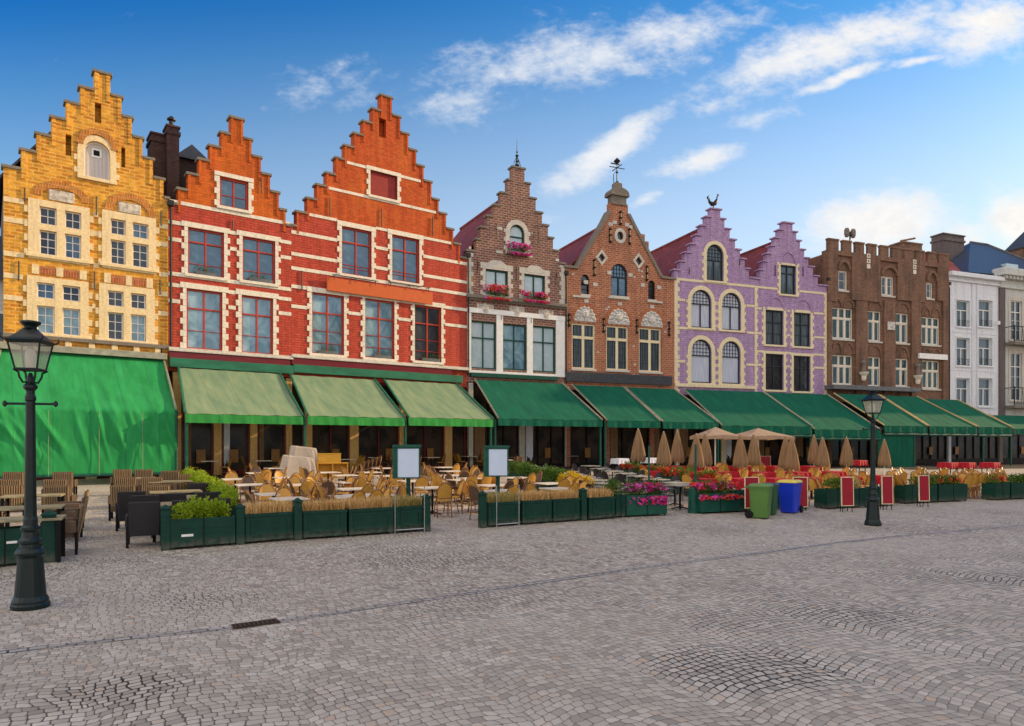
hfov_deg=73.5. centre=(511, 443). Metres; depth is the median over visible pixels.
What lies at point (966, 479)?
rattan chair
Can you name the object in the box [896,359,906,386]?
window
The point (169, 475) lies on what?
wicker armchair
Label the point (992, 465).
dining table
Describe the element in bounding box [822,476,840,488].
shrub
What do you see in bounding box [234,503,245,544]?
fence post
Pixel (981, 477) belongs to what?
rattan chair
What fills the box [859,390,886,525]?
street lamp
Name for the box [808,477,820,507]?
rattan chair
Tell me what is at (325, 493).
rattan chair
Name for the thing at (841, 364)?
window
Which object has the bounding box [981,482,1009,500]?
planter box
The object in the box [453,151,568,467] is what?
gabled house
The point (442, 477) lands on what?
rattan chair
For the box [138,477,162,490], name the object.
wicker armchair
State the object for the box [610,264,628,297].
window
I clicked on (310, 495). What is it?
rattan chair
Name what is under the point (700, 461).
folded parasol
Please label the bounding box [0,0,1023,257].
sky
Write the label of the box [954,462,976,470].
dining table
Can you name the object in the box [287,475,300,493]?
rattan chair
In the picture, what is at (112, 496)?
wicker armchair
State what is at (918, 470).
rattan chair
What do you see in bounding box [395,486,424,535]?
wire stand
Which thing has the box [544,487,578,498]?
ornamental grass
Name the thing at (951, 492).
planter box
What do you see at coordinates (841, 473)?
dining table
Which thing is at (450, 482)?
rattan chair
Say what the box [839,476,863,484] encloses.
dining table
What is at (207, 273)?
window box
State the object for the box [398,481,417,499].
rattan chair
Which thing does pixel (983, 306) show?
window
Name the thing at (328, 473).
cafe table
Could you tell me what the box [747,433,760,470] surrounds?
folded parasol
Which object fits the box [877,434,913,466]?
side screen
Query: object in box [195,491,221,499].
wicker armchair
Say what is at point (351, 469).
rattan chair
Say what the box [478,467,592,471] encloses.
terrace deck
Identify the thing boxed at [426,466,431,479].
rattan chair
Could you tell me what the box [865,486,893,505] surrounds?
planter box
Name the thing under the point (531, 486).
rattan chair
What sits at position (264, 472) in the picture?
rattan chair
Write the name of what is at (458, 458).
rattan chair
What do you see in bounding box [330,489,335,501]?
rattan chair
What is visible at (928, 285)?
window
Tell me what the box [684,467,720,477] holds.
flower bush
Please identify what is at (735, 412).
awning
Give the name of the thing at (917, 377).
stone statue
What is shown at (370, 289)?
signboard
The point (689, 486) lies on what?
metal armchair
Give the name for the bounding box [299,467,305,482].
rattan chair
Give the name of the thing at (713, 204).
rooster statue
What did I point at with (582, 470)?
metal armchair
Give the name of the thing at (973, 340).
white house
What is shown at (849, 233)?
siren
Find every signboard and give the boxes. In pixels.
[327,277,432,304]
[918,353,947,359]
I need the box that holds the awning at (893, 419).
[833,393,927,466]
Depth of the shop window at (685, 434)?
49.69 m
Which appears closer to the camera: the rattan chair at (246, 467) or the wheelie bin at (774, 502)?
the wheelie bin at (774, 502)
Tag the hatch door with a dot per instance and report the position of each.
(94, 162)
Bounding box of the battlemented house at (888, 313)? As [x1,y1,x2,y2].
[808,237,949,463]
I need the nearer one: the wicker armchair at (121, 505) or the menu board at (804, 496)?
the wicker armchair at (121, 505)
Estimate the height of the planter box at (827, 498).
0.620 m
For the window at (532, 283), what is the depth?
44.08 m
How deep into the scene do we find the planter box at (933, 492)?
23.78 m
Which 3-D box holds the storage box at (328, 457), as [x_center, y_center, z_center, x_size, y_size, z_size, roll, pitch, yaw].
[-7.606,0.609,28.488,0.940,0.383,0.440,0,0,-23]
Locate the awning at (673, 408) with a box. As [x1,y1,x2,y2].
[624,386,718,462]
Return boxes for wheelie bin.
[745,483,773,517]
[764,482,779,514]
[777,479,802,512]
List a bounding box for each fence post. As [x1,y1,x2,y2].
[40,510,57,562]
[160,504,170,550]
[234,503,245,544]
[292,498,302,540]
[421,494,431,531]
[477,491,487,527]
[578,488,587,520]
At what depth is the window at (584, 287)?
45.76 m
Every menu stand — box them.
[392,445,421,496]
[483,446,509,493]
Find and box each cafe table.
[200,461,218,476]
[221,478,241,488]
[234,483,262,493]
[254,492,292,501]
[268,496,310,503]
[315,471,340,480]
[327,495,367,503]
[332,474,358,491]
[336,481,367,493]
[336,487,362,493]
[373,475,392,496]
[397,480,428,497]
[415,486,441,514]
[440,470,459,473]
[441,474,458,495]
[446,479,468,502]
[461,456,477,467]
[477,484,504,493]
[484,489,522,492]
[533,482,558,491]
[539,487,567,489]
[605,470,623,477]
[627,475,651,481]
[643,478,670,481]
[660,482,689,505]
[665,484,690,509]
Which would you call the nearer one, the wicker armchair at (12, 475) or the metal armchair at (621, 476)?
the wicker armchair at (12, 475)
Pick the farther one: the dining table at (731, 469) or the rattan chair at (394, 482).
the dining table at (731, 469)
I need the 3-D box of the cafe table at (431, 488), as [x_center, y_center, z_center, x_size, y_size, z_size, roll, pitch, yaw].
[-2.196,1.587,18.896,0.760,0.752,0.760,0,0,-28]
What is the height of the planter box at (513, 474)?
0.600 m
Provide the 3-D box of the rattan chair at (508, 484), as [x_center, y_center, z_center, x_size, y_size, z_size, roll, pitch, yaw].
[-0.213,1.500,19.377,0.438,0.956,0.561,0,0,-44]
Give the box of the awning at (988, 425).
[925,399,1011,465]
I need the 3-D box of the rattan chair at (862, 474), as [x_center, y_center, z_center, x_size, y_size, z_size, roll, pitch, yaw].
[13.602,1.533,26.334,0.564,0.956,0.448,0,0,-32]
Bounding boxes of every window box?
[194,265,218,276]
[248,272,272,283]
[317,344,337,354]
[373,351,392,358]
[421,353,440,361]
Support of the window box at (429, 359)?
on the gabled house at (371, 213)
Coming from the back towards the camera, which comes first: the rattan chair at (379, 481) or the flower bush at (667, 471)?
the flower bush at (667, 471)
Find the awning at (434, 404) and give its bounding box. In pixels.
[383,378,493,445]
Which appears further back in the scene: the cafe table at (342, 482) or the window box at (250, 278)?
the window box at (250, 278)
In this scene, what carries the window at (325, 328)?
in the gabled house at (371, 213)
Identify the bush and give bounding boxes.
[181,466,193,473]
[186,469,208,483]
[194,473,207,482]
[202,475,221,490]
[209,479,227,491]
[216,484,239,506]
[509,461,523,472]
[517,460,535,475]
[531,464,553,478]
[542,466,566,480]
[556,470,581,481]
[569,473,595,485]
[601,478,624,495]
[618,461,636,470]
[629,463,653,472]
[645,463,669,475]
[659,465,689,476]
[669,467,702,478]
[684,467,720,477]
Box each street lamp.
[0,320,59,610]
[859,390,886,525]
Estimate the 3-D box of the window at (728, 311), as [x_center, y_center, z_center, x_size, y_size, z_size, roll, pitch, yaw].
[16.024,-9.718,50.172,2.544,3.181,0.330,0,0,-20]
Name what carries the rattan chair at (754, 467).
on the ground at (926, 628)
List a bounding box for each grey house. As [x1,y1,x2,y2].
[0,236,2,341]
[951,241,1023,462]
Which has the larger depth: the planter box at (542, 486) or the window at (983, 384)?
the window at (983, 384)
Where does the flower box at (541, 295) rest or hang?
attached to the gabled house at (517, 338)
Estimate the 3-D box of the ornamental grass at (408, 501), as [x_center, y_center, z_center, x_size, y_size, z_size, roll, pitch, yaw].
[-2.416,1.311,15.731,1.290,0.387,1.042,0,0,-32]
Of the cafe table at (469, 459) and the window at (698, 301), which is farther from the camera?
the window at (698, 301)
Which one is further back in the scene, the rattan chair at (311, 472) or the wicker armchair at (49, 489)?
the rattan chair at (311, 472)
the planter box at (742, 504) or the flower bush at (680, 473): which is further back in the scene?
the flower bush at (680, 473)
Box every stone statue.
[859,358,868,380]
[913,361,922,383]
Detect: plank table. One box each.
[0,493,64,526]
[0,504,65,526]
[0,514,66,561]
[148,480,192,489]
[149,489,202,494]
[151,502,171,541]
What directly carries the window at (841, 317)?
in the battlemented house at (888, 313)
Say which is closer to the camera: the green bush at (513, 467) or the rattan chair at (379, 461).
the green bush at (513, 467)
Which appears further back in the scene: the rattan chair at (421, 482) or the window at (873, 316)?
the window at (873, 316)
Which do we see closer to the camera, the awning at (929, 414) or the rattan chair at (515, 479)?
the rattan chair at (515, 479)
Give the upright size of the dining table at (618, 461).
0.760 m
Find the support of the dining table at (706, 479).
on the ground at (926, 628)
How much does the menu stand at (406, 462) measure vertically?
1.980 m
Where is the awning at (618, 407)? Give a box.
[571,384,660,470]
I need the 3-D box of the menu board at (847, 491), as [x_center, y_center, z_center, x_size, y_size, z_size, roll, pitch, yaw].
[10.096,1.546,20.739,0.392,1.058,0.232,0,0,-6]
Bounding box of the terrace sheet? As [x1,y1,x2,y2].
[0,341,177,478]
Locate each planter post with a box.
[648,446,649,481]
[688,486,697,513]
[694,444,696,481]
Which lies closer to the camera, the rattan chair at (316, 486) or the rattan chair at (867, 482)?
the rattan chair at (316, 486)
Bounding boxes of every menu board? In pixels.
[744,477,758,513]
[760,456,770,465]
[792,477,807,507]
[840,477,853,511]
[880,476,892,509]
[917,475,929,506]
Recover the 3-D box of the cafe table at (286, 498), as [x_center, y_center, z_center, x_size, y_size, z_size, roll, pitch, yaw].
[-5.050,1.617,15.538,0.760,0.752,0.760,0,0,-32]
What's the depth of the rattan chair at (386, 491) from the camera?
16.52 m
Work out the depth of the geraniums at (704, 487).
20.07 m
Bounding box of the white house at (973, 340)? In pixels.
[930,232,1004,462]
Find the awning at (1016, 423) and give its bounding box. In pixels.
[989,414,1023,433]
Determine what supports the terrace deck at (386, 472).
on the ground at (926, 628)
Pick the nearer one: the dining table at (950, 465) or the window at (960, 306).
the dining table at (950, 465)
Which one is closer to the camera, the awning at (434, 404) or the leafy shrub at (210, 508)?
the leafy shrub at (210, 508)
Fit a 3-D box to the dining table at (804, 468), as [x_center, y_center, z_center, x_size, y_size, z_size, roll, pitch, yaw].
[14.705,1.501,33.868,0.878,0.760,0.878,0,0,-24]
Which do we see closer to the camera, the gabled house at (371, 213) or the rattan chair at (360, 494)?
the rattan chair at (360, 494)
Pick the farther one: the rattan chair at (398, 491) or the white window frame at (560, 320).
the white window frame at (560, 320)
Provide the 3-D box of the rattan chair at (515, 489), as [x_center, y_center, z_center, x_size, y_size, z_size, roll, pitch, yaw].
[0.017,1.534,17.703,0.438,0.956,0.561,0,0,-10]
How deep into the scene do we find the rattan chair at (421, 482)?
20.43 m
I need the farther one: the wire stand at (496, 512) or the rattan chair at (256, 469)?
the rattan chair at (256, 469)
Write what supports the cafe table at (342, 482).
on the ground at (926, 628)
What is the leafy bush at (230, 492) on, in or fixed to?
on the planter box
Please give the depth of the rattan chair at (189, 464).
31.62 m
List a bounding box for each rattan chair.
[188,459,198,470]
[219,456,232,475]
[224,471,238,491]
[239,475,255,502]
[242,457,253,475]
[245,492,254,504]
[249,466,260,486]
[252,471,269,496]
[254,471,259,500]
[256,468,271,492]
[257,472,276,490]
[258,482,274,503]
[271,457,281,470]
[274,470,285,491]
[274,486,292,510]
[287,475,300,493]
[288,478,301,496]
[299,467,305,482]
[299,479,315,500]
[300,488,306,502]
[303,467,320,483]
[305,475,318,500]
[308,470,314,476]
[308,489,313,502]
[314,481,335,500]
[315,471,319,498]
[317,483,335,502]
[321,479,335,494]
[321,487,327,500]
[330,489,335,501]
[336,476,352,499]
[337,466,352,491]
[337,477,357,499]
[341,466,356,491]
[343,467,353,491]
[350,455,361,469]
[350,490,365,502]
[353,477,366,493]
[354,455,364,470]
[356,460,369,476]
[359,470,374,485]
[360,483,373,492]
[363,458,373,479]
[365,457,377,478]
[367,469,373,482]
[369,456,381,474]
[369,489,383,497]
[373,474,383,492]
[377,479,384,490]
[384,475,396,498]
[384,487,390,498]
[389,473,401,498]
[394,485,401,496]
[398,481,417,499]
[410,464,424,483]
[414,476,428,495]
[415,465,429,480]
[420,473,438,499]
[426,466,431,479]
[427,474,444,503]
[431,473,450,503]
[434,482,451,517]
[436,453,445,469]
[436,474,455,504]
[443,479,464,513]
[446,463,459,483]
[446,473,464,500]
[456,453,466,468]
[456,471,469,491]
[457,467,468,486]
[460,478,475,511]
[462,475,477,504]
[466,472,482,500]
[467,479,477,512]
[469,484,479,519]
[470,465,477,476]
[473,469,479,476]
[479,477,491,494]
[492,477,503,489]
[503,480,513,492]
[507,485,520,496]
[511,477,518,486]
[517,477,524,488]
[522,478,528,491]
[527,473,535,482]
[527,482,536,491]
[535,471,541,487]
[557,478,569,490]
[565,475,572,484]
[568,483,579,493]
[574,476,581,484]
[579,480,587,489]
[639,467,647,481]
[682,473,698,500]
[714,474,731,491]
[715,473,724,490]
[718,463,724,470]
[722,462,729,470]
[732,468,748,489]
[750,464,758,471]
[758,462,765,470]
[759,474,765,482]
[775,468,784,477]
[807,467,814,476]
[808,468,819,490]
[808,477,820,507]
[815,477,822,487]
[821,474,831,486]
[842,466,849,475]
[849,468,855,475]
[849,474,860,487]
[858,471,869,485]
[860,475,869,487]
[889,475,894,502]
[894,475,903,485]
[899,472,906,484]
[909,467,923,482]
[910,471,917,480]
[938,468,948,477]
[958,472,975,498]
[962,473,972,487]
[963,473,971,498]
[965,472,980,497]
[968,473,978,498]
[972,472,987,496]
[977,473,996,496]
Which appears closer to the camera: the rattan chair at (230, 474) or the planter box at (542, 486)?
the rattan chair at (230, 474)
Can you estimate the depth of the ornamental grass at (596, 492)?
18.30 m
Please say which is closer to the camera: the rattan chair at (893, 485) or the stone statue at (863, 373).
the rattan chair at (893, 485)
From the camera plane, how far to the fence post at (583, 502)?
17.92 m
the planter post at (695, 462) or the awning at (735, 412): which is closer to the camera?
the planter post at (695, 462)
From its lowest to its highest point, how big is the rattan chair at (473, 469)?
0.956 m
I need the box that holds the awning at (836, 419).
[764,391,880,440]
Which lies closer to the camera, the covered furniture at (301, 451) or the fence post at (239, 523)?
the fence post at (239, 523)
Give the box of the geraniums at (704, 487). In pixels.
[689,477,743,500]
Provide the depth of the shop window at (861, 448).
55.47 m
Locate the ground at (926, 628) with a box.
[0,468,1023,725]
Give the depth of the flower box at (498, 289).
42.44 m
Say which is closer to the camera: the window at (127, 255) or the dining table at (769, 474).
the dining table at (769, 474)
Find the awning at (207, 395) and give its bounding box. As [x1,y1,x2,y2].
[177,366,303,468]
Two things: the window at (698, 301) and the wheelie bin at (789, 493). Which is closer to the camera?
the wheelie bin at (789, 493)
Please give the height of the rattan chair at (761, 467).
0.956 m
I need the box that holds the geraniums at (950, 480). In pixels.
[933,474,962,484]
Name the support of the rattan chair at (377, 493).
on the ground at (926, 628)
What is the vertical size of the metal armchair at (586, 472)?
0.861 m
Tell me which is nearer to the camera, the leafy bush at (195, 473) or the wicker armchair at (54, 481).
the wicker armchair at (54, 481)
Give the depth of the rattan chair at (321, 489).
17.44 m
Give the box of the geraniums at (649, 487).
[618,477,668,505]
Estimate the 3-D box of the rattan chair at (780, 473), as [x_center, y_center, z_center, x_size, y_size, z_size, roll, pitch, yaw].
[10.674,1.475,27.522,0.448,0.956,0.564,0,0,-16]
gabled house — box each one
[0,68,169,479]
[146,114,293,474]
[290,93,469,470]
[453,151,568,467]
[559,158,676,465]
[650,207,756,464]
[740,221,827,464]
[1005,232,1023,257]
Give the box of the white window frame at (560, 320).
[467,307,564,376]
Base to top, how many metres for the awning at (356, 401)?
5.737 m
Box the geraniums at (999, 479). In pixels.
[983,474,1006,484]
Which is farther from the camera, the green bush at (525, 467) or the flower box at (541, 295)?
the flower box at (541, 295)
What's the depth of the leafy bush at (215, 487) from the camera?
16.72 m
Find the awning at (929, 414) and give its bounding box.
[881,395,983,461]
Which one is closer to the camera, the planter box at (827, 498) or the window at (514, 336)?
the planter box at (827, 498)
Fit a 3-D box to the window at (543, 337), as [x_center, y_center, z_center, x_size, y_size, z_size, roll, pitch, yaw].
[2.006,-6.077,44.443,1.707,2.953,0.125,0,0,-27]
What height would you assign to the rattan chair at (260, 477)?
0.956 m
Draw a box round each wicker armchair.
[0,479,23,493]
[0,485,23,515]
[2,472,23,484]
[4,501,7,526]
[40,503,85,554]
[41,479,71,495]
[41,485,76,512]
[51,495,88,540]
[52,472,77,493]
[55,489,89,527]
[108,485,135,520]
[110,469,131,484]
[114,477,137,490]
[115,491,145,530]
[125,501,160,547]
[130,495,161,512]
[134,469,154,486]
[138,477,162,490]
[145,485,169,494]
[158,493,186,510]
[161,470,179,489]
[170,499,201,516]
[174,474,192,489]
[186,482,209,499]
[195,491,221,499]
[202,498,232,514]
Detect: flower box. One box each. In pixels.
[482,283,512,300]
[506,241,532,256]
[521,290,550,303]
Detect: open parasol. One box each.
[690,427,738,464]
[725,428,794,470]
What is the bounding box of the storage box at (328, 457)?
[317,453,340,462]
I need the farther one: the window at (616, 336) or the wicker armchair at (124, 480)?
the window at (616, 336)
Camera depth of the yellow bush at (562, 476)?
22.70 m
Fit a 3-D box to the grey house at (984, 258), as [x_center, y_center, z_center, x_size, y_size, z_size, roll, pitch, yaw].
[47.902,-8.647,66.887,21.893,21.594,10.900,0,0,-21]
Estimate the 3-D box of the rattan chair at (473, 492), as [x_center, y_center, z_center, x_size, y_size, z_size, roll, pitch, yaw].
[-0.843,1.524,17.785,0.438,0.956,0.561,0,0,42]
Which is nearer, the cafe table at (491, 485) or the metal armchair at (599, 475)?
the cafe table at (491, 485)
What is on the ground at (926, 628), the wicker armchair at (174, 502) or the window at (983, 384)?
the wicker armchair at (174, 502)
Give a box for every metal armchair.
[572,463,586,472]
[579,466,592,475]
[581,470,589,481]
[586,484,594,489]
[588,472,602,484]
[593,469,607,485]
[595,463,609,478]
[599,476,619,489]
[601,471,619,489]
[605,466,620,479]
[617,473,626,485]
[620,468,634,478]
[627,470,644,482]
[646,472,661,480]
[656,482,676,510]
[663,475,681,500]
[681,478,699,491]
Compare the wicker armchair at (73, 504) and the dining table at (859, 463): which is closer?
the wicker armchair at (73, 504)
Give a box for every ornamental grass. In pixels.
[238,499,292,513]
[302,497,348,510]
[344,494,391,508]
[386,493,422,506]
[485,489,519,502]
[512,489,551,500]
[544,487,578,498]
[585,486,614,497]
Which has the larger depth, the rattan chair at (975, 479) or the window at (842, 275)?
the window at (842, 275)
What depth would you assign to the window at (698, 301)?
49.34 m
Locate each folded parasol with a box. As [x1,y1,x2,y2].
[630,428,645,462]
[656,431,670,467]
[670,430,684,465]
[688,433,703,468]
[701,433,712,466]
[732,433,747,468]
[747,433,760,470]
[778,435,788,471]
[783,436,799,471]
[807,435,817,463]
[815,437,829,470]
[839,437,853,467]
[877,439,890,474]
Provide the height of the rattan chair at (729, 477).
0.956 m
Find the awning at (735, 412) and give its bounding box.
[683,388,812,465]
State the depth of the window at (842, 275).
54.03 m
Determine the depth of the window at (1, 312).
29.37 m
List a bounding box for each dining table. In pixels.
[610,458,629,469]
[640,458,656,464]
[647,471,668,481]
[691,478,718,491]
[697,466,717,471]
[714,471,739,489]
[724,477,743,489]
[728,466,750,471]
[748,471,775,477]
[765,466,777,471]
[766,477,790,482]
[785,471,811,476]
[800,466,821,471]
[808,477,823,499]
[821,471,846,475]
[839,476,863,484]
[850,460,868,471]
[864,475,885,485]
[937,462,959,473]
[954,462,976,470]
[979,462,1001,474]
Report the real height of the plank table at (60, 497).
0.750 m
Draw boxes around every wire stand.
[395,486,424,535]
[496,486,517,529]
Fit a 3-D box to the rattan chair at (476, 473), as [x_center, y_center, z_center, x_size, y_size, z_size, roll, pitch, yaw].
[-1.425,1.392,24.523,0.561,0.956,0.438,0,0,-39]
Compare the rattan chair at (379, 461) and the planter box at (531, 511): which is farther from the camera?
the rattan chair at (379, 461)
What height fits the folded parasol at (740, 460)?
2.335 m
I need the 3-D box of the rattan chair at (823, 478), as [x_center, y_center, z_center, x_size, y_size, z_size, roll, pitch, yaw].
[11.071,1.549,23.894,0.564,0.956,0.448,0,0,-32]
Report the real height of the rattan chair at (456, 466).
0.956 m
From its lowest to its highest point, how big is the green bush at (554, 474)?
0.654 m
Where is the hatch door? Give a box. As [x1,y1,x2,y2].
[74,135,118,184]
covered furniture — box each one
[279,455,318,482]
[289,445,318,479]
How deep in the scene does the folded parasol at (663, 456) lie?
30.26 m
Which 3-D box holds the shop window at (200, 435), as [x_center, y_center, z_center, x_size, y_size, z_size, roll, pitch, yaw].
[-13.701,-0.973,33.903,4.942,4.746,0.140,0,0,-37]
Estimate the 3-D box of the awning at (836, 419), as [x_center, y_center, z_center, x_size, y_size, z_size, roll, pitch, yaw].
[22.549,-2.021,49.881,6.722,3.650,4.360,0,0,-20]
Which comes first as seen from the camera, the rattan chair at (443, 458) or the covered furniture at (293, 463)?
the covered furniture at (293, 463)
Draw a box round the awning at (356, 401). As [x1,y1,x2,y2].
[289,373,404,446]
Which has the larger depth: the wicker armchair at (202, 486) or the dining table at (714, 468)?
the dining table at (714, 468)
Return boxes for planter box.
[0,525,41,564]
[170,515,234,549]
[245,511,293,543]
[302,509,346,539]
[344,507,393,536]
[392,505,422,532]
[487,501,520,526]
[507,473,526,481]
[518,499,552,524]
[540,480,556,492]
[552,498,580,522]
[587,496,615,519]
[614,494,624,517]
[623,493,666,516]
[659,476,680,490]
[670,478,682,493]
[684,486,717,496]
[697,492,739,513]
[729,490,749,511]
[777,489,807,508]
[814,488,846,508]
[848,488,867,507]
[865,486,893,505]
[894,485,917,503]
[912,484,936,502]
[931,483,967,501]
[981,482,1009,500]
[1001,481,1023,499]
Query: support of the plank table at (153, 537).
on the ground at (926, 628)
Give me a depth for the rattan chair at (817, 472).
27.69 m
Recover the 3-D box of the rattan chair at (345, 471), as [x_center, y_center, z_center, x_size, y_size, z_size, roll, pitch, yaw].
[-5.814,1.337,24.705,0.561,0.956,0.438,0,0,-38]
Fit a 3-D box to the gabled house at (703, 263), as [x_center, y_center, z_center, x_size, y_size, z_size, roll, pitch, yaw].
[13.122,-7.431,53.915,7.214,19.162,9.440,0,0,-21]
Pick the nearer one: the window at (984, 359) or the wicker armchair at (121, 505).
the wicker armchair at (121, 505)
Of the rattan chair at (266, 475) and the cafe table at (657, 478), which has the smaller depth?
the rattan chair at (266, 475)
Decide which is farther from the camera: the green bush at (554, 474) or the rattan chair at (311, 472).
the green bush at (554, 474)
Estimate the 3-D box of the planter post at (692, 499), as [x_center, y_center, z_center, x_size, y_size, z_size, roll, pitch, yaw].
[5.276,1.644,19.969,0.320,0.780,0.320,0,0,-30]
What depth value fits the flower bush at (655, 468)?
28.29 m
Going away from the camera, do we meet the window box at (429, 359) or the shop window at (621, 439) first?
the window box at (429, 359)
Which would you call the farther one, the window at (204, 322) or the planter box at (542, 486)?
the window at (204, 322)
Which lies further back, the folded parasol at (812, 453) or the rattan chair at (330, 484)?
the folded parasol at (812, 453)
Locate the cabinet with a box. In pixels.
[315,462,348,479]
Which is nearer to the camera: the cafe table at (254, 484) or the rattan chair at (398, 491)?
the rattan chair at (398, 491)
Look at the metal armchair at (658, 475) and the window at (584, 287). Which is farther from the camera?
the window at (584, 287)
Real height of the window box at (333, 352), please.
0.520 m
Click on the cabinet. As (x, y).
(326, 467)
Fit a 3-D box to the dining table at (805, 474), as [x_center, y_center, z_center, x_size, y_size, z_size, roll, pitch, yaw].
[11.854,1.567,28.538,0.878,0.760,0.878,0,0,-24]
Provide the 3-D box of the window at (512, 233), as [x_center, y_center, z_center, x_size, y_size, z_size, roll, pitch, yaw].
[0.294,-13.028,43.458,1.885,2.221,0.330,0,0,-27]
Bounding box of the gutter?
[0,525,1023,653]
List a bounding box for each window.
[0,311,2,341]
[23,275,91,338]
[24,197,92,265]
[95,283,157,343]
[98,209,158,274]
[180,281,228,350]
[181,220,229,280]
[181,378,284,471]
[214,170,253,213]
[236,289,278,354]
[237,230,280,286]
[292,382,467,468]
[307,286,348,357]
[337,220,375,279]
[361,295,398,361]
[388,229,423,285]
[411,302,444,364]
[471,321,494,368]
[473,383,564,465]
[480,262,512,297]
[503,324,525,370]
[504,220,529,252]
[519,267,549,301]
[533,326,554,372]
[570,390,673,463]
[571,323,596,371]
[580,275,590,296]
[605,326,629,372]
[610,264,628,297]
[638,328,662,373]
[647,281,656,300]
[680,396,750,462]
[686,285,716,330]
[686,335,716,384]
[702,241,727,283]
[717,288,745,332]
[717,337,744,385]
[759,426,825,461]
[762,307,786,346]
[762,350,786,391]
[777,261,798,296]
[790,309,813,348]
[790,352,813,393]
[832,307,854,341]
[832,355,851,384]
[832,403,946,460]
[838,270,848,292]
[868,311,882,343]
[868,357,879,385]
[881,276,895,297]
[896,313,909,344]
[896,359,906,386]
[921,317,941,346]
[922,360,941,390]
[926,283,934,300]
[951,426,996,459]
[955,298,970,328]
[955,336,970,367]
[955,377,970,405]
[978,298,993,328]
[978,336,993,367]
[978,377,993,407]
[1003,427,1023,458]
[1008,297,1023,341]
[1008,349,1023,401]
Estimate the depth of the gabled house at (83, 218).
30.09 m
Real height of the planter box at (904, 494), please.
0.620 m
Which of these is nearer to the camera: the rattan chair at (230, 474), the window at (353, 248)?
the rattan chair at (230, 474)
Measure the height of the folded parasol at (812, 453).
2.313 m
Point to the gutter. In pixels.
(280, 620)
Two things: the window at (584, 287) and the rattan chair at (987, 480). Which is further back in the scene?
the window at (584, 287)
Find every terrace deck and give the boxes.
[211,473,273,481]
[343,468,482,477]
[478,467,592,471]
[565,465,687,469]
[771,464,880,468]
[834,463,1023,469]
[976,463,1023,466]
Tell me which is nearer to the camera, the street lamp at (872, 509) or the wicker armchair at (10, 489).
the wicker armchair at (10, 489)
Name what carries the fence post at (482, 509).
on the ground at (926, 628)
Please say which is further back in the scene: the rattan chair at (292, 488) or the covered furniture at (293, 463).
the covered furniture at (293, 463)
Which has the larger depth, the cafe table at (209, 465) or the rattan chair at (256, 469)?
the cafe table at (209, 465)
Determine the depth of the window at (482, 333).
42.46 m
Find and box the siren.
[844,228,855,240]
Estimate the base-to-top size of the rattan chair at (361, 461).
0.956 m
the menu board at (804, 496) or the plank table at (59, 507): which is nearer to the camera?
the plank table at (59, 507)
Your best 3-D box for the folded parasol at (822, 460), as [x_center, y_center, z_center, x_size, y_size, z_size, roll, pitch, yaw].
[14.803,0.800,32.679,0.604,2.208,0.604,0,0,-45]
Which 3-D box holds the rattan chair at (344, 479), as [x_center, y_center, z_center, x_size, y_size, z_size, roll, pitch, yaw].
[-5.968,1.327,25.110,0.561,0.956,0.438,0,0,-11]
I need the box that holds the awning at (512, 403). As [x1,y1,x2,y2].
[474,378,602,467]
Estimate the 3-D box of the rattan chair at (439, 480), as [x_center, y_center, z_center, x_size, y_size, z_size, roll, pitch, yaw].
[-2.096,1.440,21.496,0.561,0.956,0.438,0,0,-31]
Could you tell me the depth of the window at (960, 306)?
58.73 m
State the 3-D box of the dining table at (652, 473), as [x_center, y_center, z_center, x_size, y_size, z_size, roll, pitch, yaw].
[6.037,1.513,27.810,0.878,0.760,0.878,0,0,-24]
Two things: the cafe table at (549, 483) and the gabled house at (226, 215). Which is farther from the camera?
the gabled house at (226, 215)
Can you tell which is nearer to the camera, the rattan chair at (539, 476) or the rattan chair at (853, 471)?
the rattan chair at (539, 476)
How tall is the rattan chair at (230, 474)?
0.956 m
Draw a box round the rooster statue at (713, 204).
[707,194,718,206]
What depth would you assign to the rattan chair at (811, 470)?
29.06 m
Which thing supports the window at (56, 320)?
in the gabled house at (83, 218)
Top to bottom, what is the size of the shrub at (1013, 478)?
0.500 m
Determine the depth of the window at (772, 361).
51.63 m
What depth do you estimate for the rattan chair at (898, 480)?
23.92 m
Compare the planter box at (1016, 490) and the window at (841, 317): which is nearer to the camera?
the planter box at (1016, 490)
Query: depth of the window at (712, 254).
49.76 m
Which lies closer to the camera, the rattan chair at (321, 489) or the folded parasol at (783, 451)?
the rattan chair at (321, 489)
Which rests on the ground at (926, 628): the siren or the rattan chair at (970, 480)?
the rattan chair at (970, 480)
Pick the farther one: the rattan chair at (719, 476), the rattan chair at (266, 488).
the rattan chair at (719, 476)
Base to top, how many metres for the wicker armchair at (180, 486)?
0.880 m
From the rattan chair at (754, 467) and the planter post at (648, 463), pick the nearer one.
the planter post at (648, 463)
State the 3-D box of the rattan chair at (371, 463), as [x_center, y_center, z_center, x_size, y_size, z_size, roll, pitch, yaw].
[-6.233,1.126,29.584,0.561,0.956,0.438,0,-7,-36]
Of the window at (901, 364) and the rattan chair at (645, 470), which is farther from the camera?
the window at (901, 364)
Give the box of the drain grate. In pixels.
[231,618,280,628]
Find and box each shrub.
[170,494,231,518]
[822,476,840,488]
[854,477,862,488]
[908,473,937,486]
[1005,473,1023,482]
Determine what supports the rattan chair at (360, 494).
on the ground at (926, 628)
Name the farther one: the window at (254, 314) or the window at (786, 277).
the window at (786, 277)
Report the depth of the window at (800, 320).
52.56 m
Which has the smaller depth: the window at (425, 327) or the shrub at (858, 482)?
the shrub at (858, 482)
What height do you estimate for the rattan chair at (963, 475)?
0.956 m
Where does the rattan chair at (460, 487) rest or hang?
on the ground at (926, 628)
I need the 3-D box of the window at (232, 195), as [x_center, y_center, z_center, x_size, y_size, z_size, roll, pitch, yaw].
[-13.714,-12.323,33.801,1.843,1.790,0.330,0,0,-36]
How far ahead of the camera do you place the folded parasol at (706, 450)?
31.31 m

